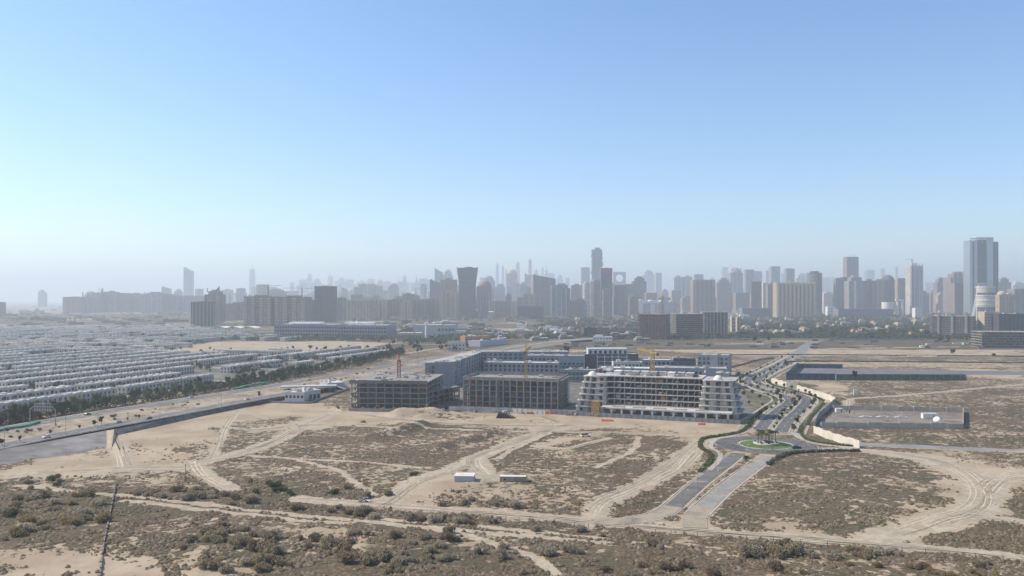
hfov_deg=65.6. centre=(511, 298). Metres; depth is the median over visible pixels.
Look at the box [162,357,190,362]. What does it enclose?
terraced house
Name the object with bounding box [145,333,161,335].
terraced house
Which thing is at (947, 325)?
unfinished building
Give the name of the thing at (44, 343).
terraced house
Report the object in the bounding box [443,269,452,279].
tower
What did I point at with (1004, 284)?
tower
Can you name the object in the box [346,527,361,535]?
desert shrub
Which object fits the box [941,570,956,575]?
desert shrub
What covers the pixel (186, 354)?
terraced house
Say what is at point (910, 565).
desert shrub
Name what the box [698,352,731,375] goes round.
office building
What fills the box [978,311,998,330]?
building
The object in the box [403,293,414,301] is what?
apartment block
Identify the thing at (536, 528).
desert shrub
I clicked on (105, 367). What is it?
terraced house
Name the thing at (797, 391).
hedge
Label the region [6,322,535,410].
estate streets
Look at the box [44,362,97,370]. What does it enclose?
terraced house
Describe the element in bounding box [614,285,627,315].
tower
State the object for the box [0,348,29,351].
terraced house
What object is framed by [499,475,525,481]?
site cabin
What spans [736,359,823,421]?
verge planting
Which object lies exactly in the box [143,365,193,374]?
terraced house
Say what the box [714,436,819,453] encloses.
roundabout road
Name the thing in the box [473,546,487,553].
desert shrub
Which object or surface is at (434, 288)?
tower
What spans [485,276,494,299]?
tower
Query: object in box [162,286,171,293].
tower
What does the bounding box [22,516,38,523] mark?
desert shrub
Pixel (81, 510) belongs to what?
desert shrub
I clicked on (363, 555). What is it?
desert shrub
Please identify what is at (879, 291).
tower
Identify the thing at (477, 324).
building
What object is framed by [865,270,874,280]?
tower
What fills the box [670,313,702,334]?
unfinished building
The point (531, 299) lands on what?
apartment block
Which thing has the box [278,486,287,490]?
desert shrub
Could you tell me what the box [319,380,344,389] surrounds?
sales office
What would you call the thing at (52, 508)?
desert shrub
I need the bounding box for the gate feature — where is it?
[786,381,797,389]
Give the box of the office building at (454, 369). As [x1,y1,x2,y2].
[425,349,570,385]
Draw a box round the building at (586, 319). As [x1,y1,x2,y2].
[578,318,592,321]
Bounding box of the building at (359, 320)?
[356,319,369,321]
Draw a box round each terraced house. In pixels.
[0,340,20,342]
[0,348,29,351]
[0,351,20,353]
[0,352,28,357]
[0,356,21,359]
[0,360,38,369]
[0,367,43,374]
[0,374,18,379]
[0,377,42,386]
[0,384,28,392]
[0,392,16,400]
[0,395,60,411]
[1,342,23,345]
[3,333,28,335]
[4,337,29,340]
[6,335,37,337]
[8,344,28,346]
[8,356,48,361]
[11,385,74,398]
[12,346,43,349]
[12,362,58,368]
[16,339,45,340]
[16,368,75,377]
[19,329,40,331]
[19,348,53,354]
[20,341,48,344]
[22,352,69,357]
[23,335,54,338]
[29,332,57,334]
[29,345,66,348]
[30,343,58,344]
[34,357,76,362]
[35,338,56,339]
[35,377,91,388]
[38,373,80,380]
[41,336,61,338]
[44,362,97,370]
[46,340,67,342]
[49,353,87,358]
[51,347,80,352]
[54,338,86,341]
[54,341,74,343]
[54,387,116,401]
[55,334,77,336]
[57,343,87,346]
[58,358,104,364]
[69,349,100,353]
[73,346,110,347]
[74,378,129,390]
[75,342,109,345]
[75,370,104,376]
[76,363,128,372]
[77,336,108,341]
[77,354,114,359]
[78,333,103,335]
[81,348,113,351]
[87,371,144,381]
[88,350,125,354]
[92,339,112,341]
[93,330,118,332]
[94,333,121,335]
[96,336,126,339]
[98,359,133,364]
[100,341,128,345]
[104,354,140,360]
[108,364,160,373]
[109,347,134,350]
[112,333,138,335]
[112,351,151,355]
[113,339,145,342]
[115,337,145,339]
[115,381,158,394]
[117,343,152,346]
[122,349,148,351]
[123,372,180,383]
[125,330,147,333]
[125,335,147,337]
[126,359,163,366]
[129,345,154,348]
[133,355,169,360]
[135,338,154,341]
[135,341,162,343]
[138,351,176,356]
[143,347,168,349]
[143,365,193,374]
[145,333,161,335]
[147,349,188,353]
[151,343,175,348]
[153,340,174,341]
[154,338,178,340]
[154,377,191,388]
[158,360,193,367]
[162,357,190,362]
[163,342,192,347]
[166,333,190,336]
[167,352,203,357]
[175,338,198,342]
[179,336,202,338]
[183,334,208,336]
[185,374,213,384]
[187,354,213,359]
[192,357,226,365]
[198,350,226,353]
[199,336,221,341]
[203,335,222,337]
[208,353,228,356]
[217,349,257,354]
[221,335,245,339]
[221,362,257,372]
[223,353,258,362]
[226,332,246,333]
[240,335,262,340]
[243,332,264,334]
[256,359,282,367]
[258,350,285,355]
[258,354,287,360]
[259,336,279,340]
[268,348,301,352]
[280,336,302,341]
[286,350,317,359]
[288,360,313,367]
[312,348,336,353]
[314,352,340,359]
[326,356,344,363]
[336,349,363,355]
[337,345,360,350]
[343,352,373,360]
[360,347,378,351]
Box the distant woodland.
[6,303,977,341]
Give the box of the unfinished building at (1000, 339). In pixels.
[971,331,1023,347]
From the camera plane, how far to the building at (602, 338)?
1492.30 m
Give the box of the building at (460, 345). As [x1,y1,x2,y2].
[448,340,465,350]
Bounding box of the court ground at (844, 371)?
[795,368,1023,379]
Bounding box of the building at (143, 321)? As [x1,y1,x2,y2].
[136,319,151,322]
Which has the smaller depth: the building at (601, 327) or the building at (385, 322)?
the building at (601, 327)
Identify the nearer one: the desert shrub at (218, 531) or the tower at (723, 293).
the desert shrub at (218, 531)
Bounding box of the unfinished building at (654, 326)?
[638,313,669,339]
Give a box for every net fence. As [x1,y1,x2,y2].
[786,373,834,379]
[787,363,797,372]
[798,364,842,368]
[836,374,960,379]
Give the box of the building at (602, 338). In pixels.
[593,335,612,340]
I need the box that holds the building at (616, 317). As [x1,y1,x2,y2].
[612,315,622,319]
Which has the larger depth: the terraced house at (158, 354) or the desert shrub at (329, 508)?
the terraced house at (158, 354)
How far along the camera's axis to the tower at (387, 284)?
11402.60 m
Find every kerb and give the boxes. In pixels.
[0,337,620,449]
[625,355,812,523]
[739,440,792,449]
[753,440,778,445]
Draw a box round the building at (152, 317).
[149,315,157,318]
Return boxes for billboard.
[853,389,857,394]
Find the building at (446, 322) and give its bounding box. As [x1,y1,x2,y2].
[441,321,457,325]
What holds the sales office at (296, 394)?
on the terrain at (344, 420)
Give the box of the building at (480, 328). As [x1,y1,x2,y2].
[472,326,483,329]
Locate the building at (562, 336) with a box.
[558,334,573,339]
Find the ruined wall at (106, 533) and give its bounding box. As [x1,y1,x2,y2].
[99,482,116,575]
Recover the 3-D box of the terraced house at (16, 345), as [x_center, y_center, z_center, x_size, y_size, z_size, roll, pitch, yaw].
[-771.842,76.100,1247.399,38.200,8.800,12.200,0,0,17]
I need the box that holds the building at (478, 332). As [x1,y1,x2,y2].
[472,330,486,334]
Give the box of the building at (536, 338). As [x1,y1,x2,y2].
[530,336,548,340]
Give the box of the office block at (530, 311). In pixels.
[516,306,542,318]
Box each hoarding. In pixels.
[349,408,448,411]
[449,406,544,414]
[550,410,757,423]
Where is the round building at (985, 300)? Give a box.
[975,286,995,319]
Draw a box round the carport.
[281,384,336,392]
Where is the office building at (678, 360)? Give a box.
[673,356,695,365]
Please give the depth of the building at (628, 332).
1702.42 m
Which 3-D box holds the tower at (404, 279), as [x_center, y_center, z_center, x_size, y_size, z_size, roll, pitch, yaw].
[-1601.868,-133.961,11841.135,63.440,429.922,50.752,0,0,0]
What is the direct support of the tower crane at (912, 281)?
on the terrain at (344, 420)
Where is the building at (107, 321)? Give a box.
[101,319,115,322]
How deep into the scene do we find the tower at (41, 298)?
7600.00 m
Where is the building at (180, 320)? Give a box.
[174,319,187,321]
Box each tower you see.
[0,302,5,316]
[38,290,45,306]
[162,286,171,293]
[174,289,182,295]
[183,267,193,295]
[195,289,203,295]
[204,285,225,323]
[236,288,245,301]
[249,267,255,294]
[257,284,267,294]
[265,289,286,296]
[307,273,311,290]
[313,278,320,289]
[314,286,337,321]
[337,277,345,289]
[358,284,365,296]
[368,284,374,296]
[374,286,382,298]
[377,280,383,289]
[384,281,390,289]
[402,275,406,292]
[415,277,417,292]
[419,278,426,295]
[427,280,433,297]
[430,279,439,298]
[435,268,442,281]
[440,277,456,291]
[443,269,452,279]
[457,267,477,317]
[477,280,490,309]
[478,291,487,317]
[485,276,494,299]
[496,262,498,286]
[502,266,503,284]
[505,268,506,295]
[507,269,516,286]
[516,261,519,282]
[525,273,530,287]
[528,258,531,275]
[531,274,555,314]
[548,273,554,278]
[551,283,569,316]
[557,275,562,284]
[565,278,569,287]
[571,284,582,299]
[581,267,589,284]
[582,282,589,316]
[589,280,599,316]
[590,248,602,280]
[591,400,599,412]
[600,268,611,314]
[602,288,610,316]
[613,272,625,284]
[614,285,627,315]
[624,284,632,295]
[631,276,645,299]
[641,270,654,292]
[655,273,661,296]
[673,275,682,297]
[683,275,691,296]
[690,280,714,313]
[693,274,702,279]
[715,278,730,310]
[722,267,727,279]
[728,267,742,292]
[744,269,753,294]
[750,281,760,307]
[754,271,761,295]
[762,283,768,307]
[764,270,768,282]
[766,283,772,313]
[769,266,779,282]
[781,273,783,282]
[784,268,794,282]
[795,273,805,282]
[806,271,821,314]
[822,277,829,292]
[830,276,833,292]
[833,278,841,308]
[839,277,847,308]
[843,257,858,276]
[844,275,864,308]
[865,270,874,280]
[865,279,875,308]
[873,279,883,308]
[879,268,884,278]
[882,275,894,311]
[895,265,897,277]
[895,278,904,314]
[905,263,922,315]
[923,283,931,292]
[933,277,942,311]
[943,272,962,312]
[950,283,962,314]
[963,237,997,315]
[998,277,1010,292]
[1011,282,1023,288]
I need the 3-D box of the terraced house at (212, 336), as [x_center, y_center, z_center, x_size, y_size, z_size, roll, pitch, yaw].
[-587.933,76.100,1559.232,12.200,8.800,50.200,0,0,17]
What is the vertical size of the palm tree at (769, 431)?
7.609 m
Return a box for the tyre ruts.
[17,384,1023,560]
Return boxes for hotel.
[773,282,815,317]
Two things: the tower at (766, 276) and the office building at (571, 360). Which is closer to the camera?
the office building at (571, 360)
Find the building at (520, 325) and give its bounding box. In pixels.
[517,323,525,326]
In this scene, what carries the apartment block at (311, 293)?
on the ground at (28, 305)
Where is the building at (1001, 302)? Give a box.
[995,291,1007,312]
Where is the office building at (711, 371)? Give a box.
[652,365,727,378]
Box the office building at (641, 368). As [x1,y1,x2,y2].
[598,365,649,372]
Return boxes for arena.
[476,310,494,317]
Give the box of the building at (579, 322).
[576,320,585,325]
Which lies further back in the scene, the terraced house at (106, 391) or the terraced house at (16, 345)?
the terraced house at (16, 345)
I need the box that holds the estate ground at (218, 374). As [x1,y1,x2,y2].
[105,352,322,395]
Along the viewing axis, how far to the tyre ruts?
338.54 m
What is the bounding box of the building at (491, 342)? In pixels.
[468,338,506,346]
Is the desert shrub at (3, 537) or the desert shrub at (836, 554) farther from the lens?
the desert shrub at (3, 537)
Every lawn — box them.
[740,440,791,448]
[745,392,782,409]
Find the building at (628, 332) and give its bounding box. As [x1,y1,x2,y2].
[625,331,637,334]
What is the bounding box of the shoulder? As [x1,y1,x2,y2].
[337,341,570,388]
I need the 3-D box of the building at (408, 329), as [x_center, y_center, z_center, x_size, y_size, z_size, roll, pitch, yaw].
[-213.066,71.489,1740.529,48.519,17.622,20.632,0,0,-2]
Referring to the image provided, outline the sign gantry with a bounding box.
[29,403,55,425]
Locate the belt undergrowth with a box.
[0,349,405,424]
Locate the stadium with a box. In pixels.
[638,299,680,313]
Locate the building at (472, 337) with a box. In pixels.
[460,335,490,343]
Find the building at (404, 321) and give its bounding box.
[401,319,411,323]
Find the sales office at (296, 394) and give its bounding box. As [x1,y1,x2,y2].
[285,388,313,400]
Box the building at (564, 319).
[561,317,568,321]
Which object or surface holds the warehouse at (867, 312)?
on the terrain at (344, 420)
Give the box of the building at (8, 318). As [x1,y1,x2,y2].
[2,316,17,319]
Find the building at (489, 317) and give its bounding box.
[487,315,495,319]
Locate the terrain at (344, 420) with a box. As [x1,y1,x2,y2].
[0,314,1023,575]
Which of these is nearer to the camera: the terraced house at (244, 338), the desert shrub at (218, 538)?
the desert shrub at (218, 538)
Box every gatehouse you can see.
[730,316,736,331]
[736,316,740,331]
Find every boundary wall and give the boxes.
[258,388,348,403]
[771,378,834,400]
[813,426,859,447]
[814,398,835,425]
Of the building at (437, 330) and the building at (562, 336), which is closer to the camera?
the building at (562, 336)
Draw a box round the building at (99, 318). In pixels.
[96,317,108,320]
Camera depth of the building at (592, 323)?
2269.19 m
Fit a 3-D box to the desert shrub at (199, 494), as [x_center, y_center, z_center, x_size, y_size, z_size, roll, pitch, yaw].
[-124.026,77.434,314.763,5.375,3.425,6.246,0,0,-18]
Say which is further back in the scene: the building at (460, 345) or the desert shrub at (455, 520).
the building at (460, 345)
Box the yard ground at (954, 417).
[816,410,962,427]
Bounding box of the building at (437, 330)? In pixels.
[413,324,456,337]
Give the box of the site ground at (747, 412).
[356,375,753,419]
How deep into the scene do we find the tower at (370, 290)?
5500.00 m
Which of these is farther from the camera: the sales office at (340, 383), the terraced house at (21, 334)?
the terraced house at (21, 334)
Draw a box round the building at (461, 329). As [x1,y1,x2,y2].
[456,327,466,331]
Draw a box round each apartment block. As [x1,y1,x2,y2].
[63,297,84,312]
[82,291,100,312]
[100,288,106,311]
[105,291,119,311]
[119,293,131,311]
[131,293,145,311]
[141,292,164,312]
[162,294,175,311]
[175,295,203,311]
[191,301,215,326]
[221,289,232,303]
[226,303,237,320]
[233,302,243,319]
[243,294,274,325]
[251,287,256,295]
[274,295,311,323]
[287,291,298,294]
[290,282,293,290]
[296,285,300,293]
[301,283,307,295]
[307,290,314,299]
[312,300,315,321]
[337,297,345,320]
[341,287,347,299]
[346,300,375,319]
[348,284,354,289]
[348,288,353,299]
[351,294,362,299]
[354,287,360,294]
[363,296,372,299]
[372,295,380,299]
[375,299,388,318]
[383,290,389,299]
[388,283,398,298]
[389,299,401,317]
[395,296,402,301]
[397,282,400,295]
[400,301,412,318]
[401,282,405,291]
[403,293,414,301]
[410,283,414,292]
[411,299,426,316]
[420,284,426,298]
[426,298,438,318]
[439,291,458,318]
[489,300,494,311]
[491,287,493,300]
[495,284,504,300]
[495,301,506,316]
[505,293,510,315]
[507,285,511,302]
[511,301,517,314]
[512,282,520,300]
[517,297,523,305]
[520,282,525,296]
[524,293,529,305]
[525,286,530,294]
[529,294,534,305]
[535,296,541,305]
[570,300,573,316]
[572,298,584,315]
[600,300,601,315]
[612,297,613,314]
[628,295,637,316]
[645,293,656,299]
[657,297,670,300]
[661,289,668,296]
[670,290,680,310]
[680,296,689,311]
[731,293,732,309]
[733,292,749,311]
[822,293,832,311]
[923,290,928,312]
[929,290,932,311]
[934,292,942,312]
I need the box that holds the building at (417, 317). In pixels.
[413,315,423,318]
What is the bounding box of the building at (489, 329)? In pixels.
[484,328,500,332]
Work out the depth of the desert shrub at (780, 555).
242.63 m
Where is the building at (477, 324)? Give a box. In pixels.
[469,322,484,327]
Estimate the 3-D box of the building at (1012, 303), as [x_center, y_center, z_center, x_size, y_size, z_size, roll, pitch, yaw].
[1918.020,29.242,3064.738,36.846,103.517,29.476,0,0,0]
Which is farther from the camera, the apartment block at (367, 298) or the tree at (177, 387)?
the apartment block at (367, 298)
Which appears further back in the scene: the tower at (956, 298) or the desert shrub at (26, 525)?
the tower at (956, 298)
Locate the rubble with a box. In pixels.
[103,416,1016,562]
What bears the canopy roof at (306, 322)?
on the school building at (283, 329)
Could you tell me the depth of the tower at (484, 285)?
3700.00 m
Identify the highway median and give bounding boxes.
[0,337,592,449]
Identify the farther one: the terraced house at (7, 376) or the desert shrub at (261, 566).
the terraced house at (7, 376)
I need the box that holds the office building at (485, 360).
[483,358,498,371]
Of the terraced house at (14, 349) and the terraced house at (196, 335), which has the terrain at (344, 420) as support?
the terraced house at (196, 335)
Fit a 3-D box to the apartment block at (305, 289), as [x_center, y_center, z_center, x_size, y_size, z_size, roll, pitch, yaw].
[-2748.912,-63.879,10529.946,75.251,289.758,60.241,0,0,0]
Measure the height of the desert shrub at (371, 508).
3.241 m
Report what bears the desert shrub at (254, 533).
on the terrain at (344, 420)
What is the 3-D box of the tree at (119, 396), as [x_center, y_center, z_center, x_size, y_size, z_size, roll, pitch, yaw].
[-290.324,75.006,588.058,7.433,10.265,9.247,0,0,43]
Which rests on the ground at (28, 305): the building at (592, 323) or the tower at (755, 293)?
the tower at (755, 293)
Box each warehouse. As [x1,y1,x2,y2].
[739,308,770,316]
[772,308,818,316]
[833,309,892,316]
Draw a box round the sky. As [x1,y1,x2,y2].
[0,0,1023,300]
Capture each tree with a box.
[0,412,10,425]
[3,407,14,418]
[9,403,19,412]
[16,404,27,421]
[28,400,39,407]
[33,401,43,418]
[44,400,57,415]
[46,403,56,417]
[57,400,71,415]
[69,396,80,403]
[78,398,89,412]
[90,398,100,410]
[92,394,100,400]
[100,395,111,408]
[113,393,126,406]
[129,388,141,404]
[142,387,152,393]
[155,386,163,393]
[159,387,167,399]
[171,383,181,397]
[183,382,193,395]
[195,382,204,393]
[231,377,239,384]
[250,372,256,379]
[258,370,264,376]
[268,371,275,381]
[276,368,283,374]
[286,366,291,372]
[766,430,772,442]
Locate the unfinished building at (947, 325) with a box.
[929,312,975,335]
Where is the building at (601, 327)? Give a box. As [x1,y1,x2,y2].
[596,326,608,330]
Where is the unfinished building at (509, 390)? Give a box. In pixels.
[463,372,569,409]
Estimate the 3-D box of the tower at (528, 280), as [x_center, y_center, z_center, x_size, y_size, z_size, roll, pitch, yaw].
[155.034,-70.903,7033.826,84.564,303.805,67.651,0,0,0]
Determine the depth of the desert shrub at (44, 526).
270.31 m
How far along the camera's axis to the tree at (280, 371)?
781.68 m
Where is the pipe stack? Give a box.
[495,413,515,417]
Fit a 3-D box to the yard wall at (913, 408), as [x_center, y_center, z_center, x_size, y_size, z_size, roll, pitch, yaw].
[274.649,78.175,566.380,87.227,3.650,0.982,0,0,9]
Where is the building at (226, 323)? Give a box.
[221,322,236,324]
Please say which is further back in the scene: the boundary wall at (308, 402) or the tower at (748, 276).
the tower at (748, 276)
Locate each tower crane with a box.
[396,354,401,377]
[523,343,530,405]
[637,345,658,370]
[908,259,913,306]
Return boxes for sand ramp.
[107,429,115,448]
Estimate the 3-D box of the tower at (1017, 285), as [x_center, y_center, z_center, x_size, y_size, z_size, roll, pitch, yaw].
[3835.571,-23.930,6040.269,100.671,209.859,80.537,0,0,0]
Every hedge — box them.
[693,354,1023,356]
[698,425,750,472]
[732,357,773,367]
[747,408,764,424]
[766,448,860,464]
[768,381,824,400]
[783,360,1023,364]
[799,425,852,446]
[806,402,825,424]
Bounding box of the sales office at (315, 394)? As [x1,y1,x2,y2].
[292,387,320,399]
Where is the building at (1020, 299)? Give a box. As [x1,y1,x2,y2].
[1007,289,1023,312]
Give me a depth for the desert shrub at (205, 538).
257.10 m
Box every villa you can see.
[744,327,754,330]
[825,306,835,315]
[893,322,903,325]
[912,308,922,318]
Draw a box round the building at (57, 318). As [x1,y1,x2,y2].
[49,316,66,320]
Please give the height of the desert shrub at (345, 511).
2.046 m
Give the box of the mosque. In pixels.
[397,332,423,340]
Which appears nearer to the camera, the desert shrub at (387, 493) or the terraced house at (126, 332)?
the desert shrub at (387, 493)
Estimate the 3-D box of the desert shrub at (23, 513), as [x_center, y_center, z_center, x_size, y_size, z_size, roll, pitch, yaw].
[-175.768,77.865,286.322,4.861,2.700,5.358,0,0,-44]
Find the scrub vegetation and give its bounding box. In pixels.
[0,357,1023,575]
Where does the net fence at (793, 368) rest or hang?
on the terrain at (344, 420)
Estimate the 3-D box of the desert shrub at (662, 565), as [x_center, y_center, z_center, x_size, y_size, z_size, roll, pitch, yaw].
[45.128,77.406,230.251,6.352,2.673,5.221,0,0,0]
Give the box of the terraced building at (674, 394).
[573,366,744,419]
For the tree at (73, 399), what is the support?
on the terrain at (344, 420)
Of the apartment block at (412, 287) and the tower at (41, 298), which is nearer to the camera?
the tower at (41, 298)
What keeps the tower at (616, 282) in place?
on the ground at (28, 305)
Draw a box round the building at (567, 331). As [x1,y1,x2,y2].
[561,329,573,334]
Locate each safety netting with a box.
[0,421,39,430]
[234,381,269,388]
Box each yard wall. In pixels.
[821,421,962,428]
[833,405,962,411]
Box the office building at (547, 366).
[484,359,559,372]
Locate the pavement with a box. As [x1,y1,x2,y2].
[707,355,857,469]
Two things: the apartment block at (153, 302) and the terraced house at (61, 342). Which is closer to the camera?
the terraced house at (61, 342)
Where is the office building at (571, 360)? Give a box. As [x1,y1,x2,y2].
[525,353,583,368]
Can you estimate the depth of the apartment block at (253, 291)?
8130.41 m
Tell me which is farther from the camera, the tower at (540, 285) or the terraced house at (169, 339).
the tower at (540, 285)
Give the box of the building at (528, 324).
[526,322,532,327]
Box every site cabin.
[454,472,474,481]
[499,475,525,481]
[835,408,842,411]
[921,413,937,418]
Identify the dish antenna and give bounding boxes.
[933,416,939,422]
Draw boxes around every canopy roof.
[289,322,323,323]
[344,322,376,323]
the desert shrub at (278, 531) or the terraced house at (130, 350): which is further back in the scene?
the terraced house at (130, 350)
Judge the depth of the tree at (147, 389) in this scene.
618.14 m
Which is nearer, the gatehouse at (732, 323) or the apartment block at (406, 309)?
the gatehouse at (732, 323)
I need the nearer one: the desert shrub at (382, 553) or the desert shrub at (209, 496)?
the desert shrub at (382, 553)
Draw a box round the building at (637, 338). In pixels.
[633,336,649,340]
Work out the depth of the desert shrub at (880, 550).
245.60 m
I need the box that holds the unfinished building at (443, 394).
[427,385,459,406]
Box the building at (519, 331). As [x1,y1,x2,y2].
[514,329,533,334]
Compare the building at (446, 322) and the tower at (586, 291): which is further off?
the tower at (586, 291)
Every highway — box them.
[0,336,628,448]
[0,337,592,431]
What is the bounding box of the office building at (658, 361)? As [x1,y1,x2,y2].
[639,357,689,370]
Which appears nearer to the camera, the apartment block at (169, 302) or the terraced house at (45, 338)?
the terraced house at (45, 338)
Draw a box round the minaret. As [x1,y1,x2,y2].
[425,322,426,337]
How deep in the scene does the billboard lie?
654.71 m
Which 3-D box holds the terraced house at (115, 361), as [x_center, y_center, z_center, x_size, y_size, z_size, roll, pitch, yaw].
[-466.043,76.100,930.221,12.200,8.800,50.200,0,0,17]
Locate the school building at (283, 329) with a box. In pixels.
[274,323,342,336]
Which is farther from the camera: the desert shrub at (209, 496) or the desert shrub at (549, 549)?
the desert shrub at (209, 496)
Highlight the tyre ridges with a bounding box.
[18,386,1020,554]
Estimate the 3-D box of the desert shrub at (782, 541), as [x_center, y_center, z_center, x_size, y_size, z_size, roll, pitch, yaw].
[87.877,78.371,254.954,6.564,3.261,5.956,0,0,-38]
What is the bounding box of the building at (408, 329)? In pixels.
[403,327,412,331]
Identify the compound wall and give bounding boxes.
[732,338,831,339]
[833,338,922,339]
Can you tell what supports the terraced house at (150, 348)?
on the estate ground at (218, 374)
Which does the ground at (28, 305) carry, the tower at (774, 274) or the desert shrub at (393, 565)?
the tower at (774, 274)
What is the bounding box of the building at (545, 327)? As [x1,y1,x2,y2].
[543,325,559,331]
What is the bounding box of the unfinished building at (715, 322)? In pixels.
[703,311,727,336]
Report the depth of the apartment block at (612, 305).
3906.76 m
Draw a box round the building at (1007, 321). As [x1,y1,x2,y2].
[992,313,1023,330]
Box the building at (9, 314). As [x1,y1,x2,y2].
[6,313,17,315]
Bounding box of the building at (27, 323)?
[21,322,43,325]
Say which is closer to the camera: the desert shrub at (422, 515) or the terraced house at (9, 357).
the desert shrub at (422, 515)
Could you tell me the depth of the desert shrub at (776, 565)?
231.44 m
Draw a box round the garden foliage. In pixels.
[4,324,384,390]
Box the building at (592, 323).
[590,322,603,326]
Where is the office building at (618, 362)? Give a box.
[612,359,642,365]
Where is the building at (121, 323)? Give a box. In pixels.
[114,321,130,324]
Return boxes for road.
[591,505,681,524]
[603,342,789,347]
[666,453,743,507]
[683,505,714,527]
[697,356,1023,357]
[697,455,773,506]
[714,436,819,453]
[732,358,989,359]
[743,358,795,429]
[752,360,811,432]
[785,341,820,358]
[860,443,1023,450]
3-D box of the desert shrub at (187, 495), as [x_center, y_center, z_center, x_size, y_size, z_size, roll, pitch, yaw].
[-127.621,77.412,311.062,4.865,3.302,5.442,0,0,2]
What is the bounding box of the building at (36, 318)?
[30,316,48,319]
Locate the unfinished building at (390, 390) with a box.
[349,372,442,408]
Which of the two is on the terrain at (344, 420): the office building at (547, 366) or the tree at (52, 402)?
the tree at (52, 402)
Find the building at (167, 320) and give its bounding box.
[163,318,173,321]
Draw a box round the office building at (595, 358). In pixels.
[583,348,637,372]
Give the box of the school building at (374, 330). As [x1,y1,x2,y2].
[338,324,396,337]
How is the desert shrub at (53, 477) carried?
on the terrain at (344, 420)
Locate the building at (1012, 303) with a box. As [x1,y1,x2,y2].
[1006,293,1016,312]
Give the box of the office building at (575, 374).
[560,367,595,381]
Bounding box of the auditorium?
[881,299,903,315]
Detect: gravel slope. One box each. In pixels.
[0,430,106,464]
[114,396,284,434]
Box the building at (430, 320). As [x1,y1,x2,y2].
[427,318,435,322]
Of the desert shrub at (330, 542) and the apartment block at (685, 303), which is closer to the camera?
the desert shrub at (330, 542)
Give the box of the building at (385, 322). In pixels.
[382,321,394,323]
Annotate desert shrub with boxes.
[0,506,18,515]
[0,533,7,540]
[7,499,24,507]
[8,525,28,537]
[10,494,24,500]
[13,521,35,531]
[16,511,31,515]
[17,514,30,522]
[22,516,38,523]
[23,497,35,501]
[29,492,43,498]
[33,486,52,496]
[36,518,52,525]
[38,522,51,530]
[45,474,61,480]
[47,505,61,510]
[48,497,62,505]
[57,513,72,520]
[59,516,70,525]
[63,499,72,504]
[67,518,79,525]
[70,491,80,496]
[72,506,90,515]
[76,517,83,524]
[78,489,89,496]
[79,514,92,519]
[83,487,98,496]
[90,497,104,505]
[94,511,114,522]
[141,492,150,495]
[149,489,161,496]
[153,490,167,497]
[168,483,184,491]
[179,492,192,499]
[186,534,198,542]
[191,486,203,493]
[192,489,205,498]
[197,553,210,560]
[197,555,209,568]
[200,525,217,534]
[200,532,210,542]
[203,557,221,569]
[205,489,216,495]
[205,527,224,537]
[206,494,216,498]
[209,534,223,542]
[215,519,229,525]
[215,561,227,569]
[218,563,233,572]
[226,528,234,532]
[230,493,240,500]
[230,532,248,539]
[232,536,250,546]
[238,526,249,531]
[239,556,253,566]
[243,495,255,501]
[248,529,261,536]
[248,538,264,551]
[250,553,271,565]
[252,488,259,492]
[253,561,271,571]
[255,538,278,557]
[257,529,274,539]
[265,480,276,487]
[265,528,283,539]
[266,538,276,543]
[268,553,284,565]
[275,544,284,553]
[276,480,281,486]
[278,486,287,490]
[284,562,295,565]
[289,503,303,510]
[304,542,314,547]
[308,533,319,541]
[319,535,347,550]
[324,505,334,511]
[326,546,338,554]
[330,488,338,494]
[335,548,359,562]
[339,543,352,550]
[343,509,352,513]
[345,538,355,544]
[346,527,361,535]
[353,504,369,513]
[357,511,367,517]
[359,552,370,559]
[361,555,376,564]
[362,489,370,496]
[363,530,374,535]
[365,505,374,512]
[368,545,381,551]
[369,512,381,518]
[371,547,390,561]
[383,568,392,573]
[384,490,393,495]
[385,562,402,569]
[389,530,402,539]
[390,555,407,563]
[393,566,401,573]
[400,550,408,555]
[404,513,414,520]
[407,557,416,562]
[408,538,416,543]
[413,510,425,517]
[415,512,425,517]
[418,532,432,539]
[424,545,431,552]
[424,558,433,563]
[424,563,436,568]
[426,511,442,523]
[426,545,436,553]
[426,553,436,558]
[433,540,444,547]
[435,554,443,560]
[437,500,446,506]
[442,526,455,532]
[442,532,459,541]
[442,553,456,561]
[451,516,462,524]
[460,497,468,505]
[460,512,471,519]
[462,518,475,525]
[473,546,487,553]
[487,518,497,522]
[488,500,498,505]
[494,547,506,560]
[497,542,510,548]
[508,499,522,507]
[521,570,532,574]
[530,525,540,530]
[537,542,556,555]
[559,544,578,553]
[574,524,587,531]
[576,547,584,554]
[595,564,610,570]
[623,568,642,575]
[636,560,646,566]
[645,538,658,546]
[649,567,660,573]
[652,568,662,573]
[656,543,663,549]
[657,561,678,571]
[677,559,693,570]
[707,568,721,575]
[735,541,759,557]
[740,544,763,558]
[746,538,767,549]
[766,543,793,553]
[767,560,782,572]
[774,537,793,545]
[776,552,785,558]
[786,541,804,550]
[788,547,804,556]
[798,568,809,574]
[802,548,816,558]
[820,549,841,560]
[843,542,860,551]
[844,562,855,566]
[857,550,872,559]
[865,545,887,554]
[871,562,883,567]
[883,548,900,555]
[904,563,912,568]
[914,562,931,569]
[926,567,937,574]
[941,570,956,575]
[970,557,984,567]
[970,568,980,575]
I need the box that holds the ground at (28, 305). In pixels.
[0,301,943,313]
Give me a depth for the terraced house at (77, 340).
1420.45 m
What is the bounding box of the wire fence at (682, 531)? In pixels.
[341,505,1023,561]
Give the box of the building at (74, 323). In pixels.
[67,321,83,324]
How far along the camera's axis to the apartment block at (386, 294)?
5661.04 m
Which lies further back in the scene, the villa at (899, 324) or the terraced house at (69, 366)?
the villa at (899, 324)
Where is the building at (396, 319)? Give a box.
[390,317,400,320]

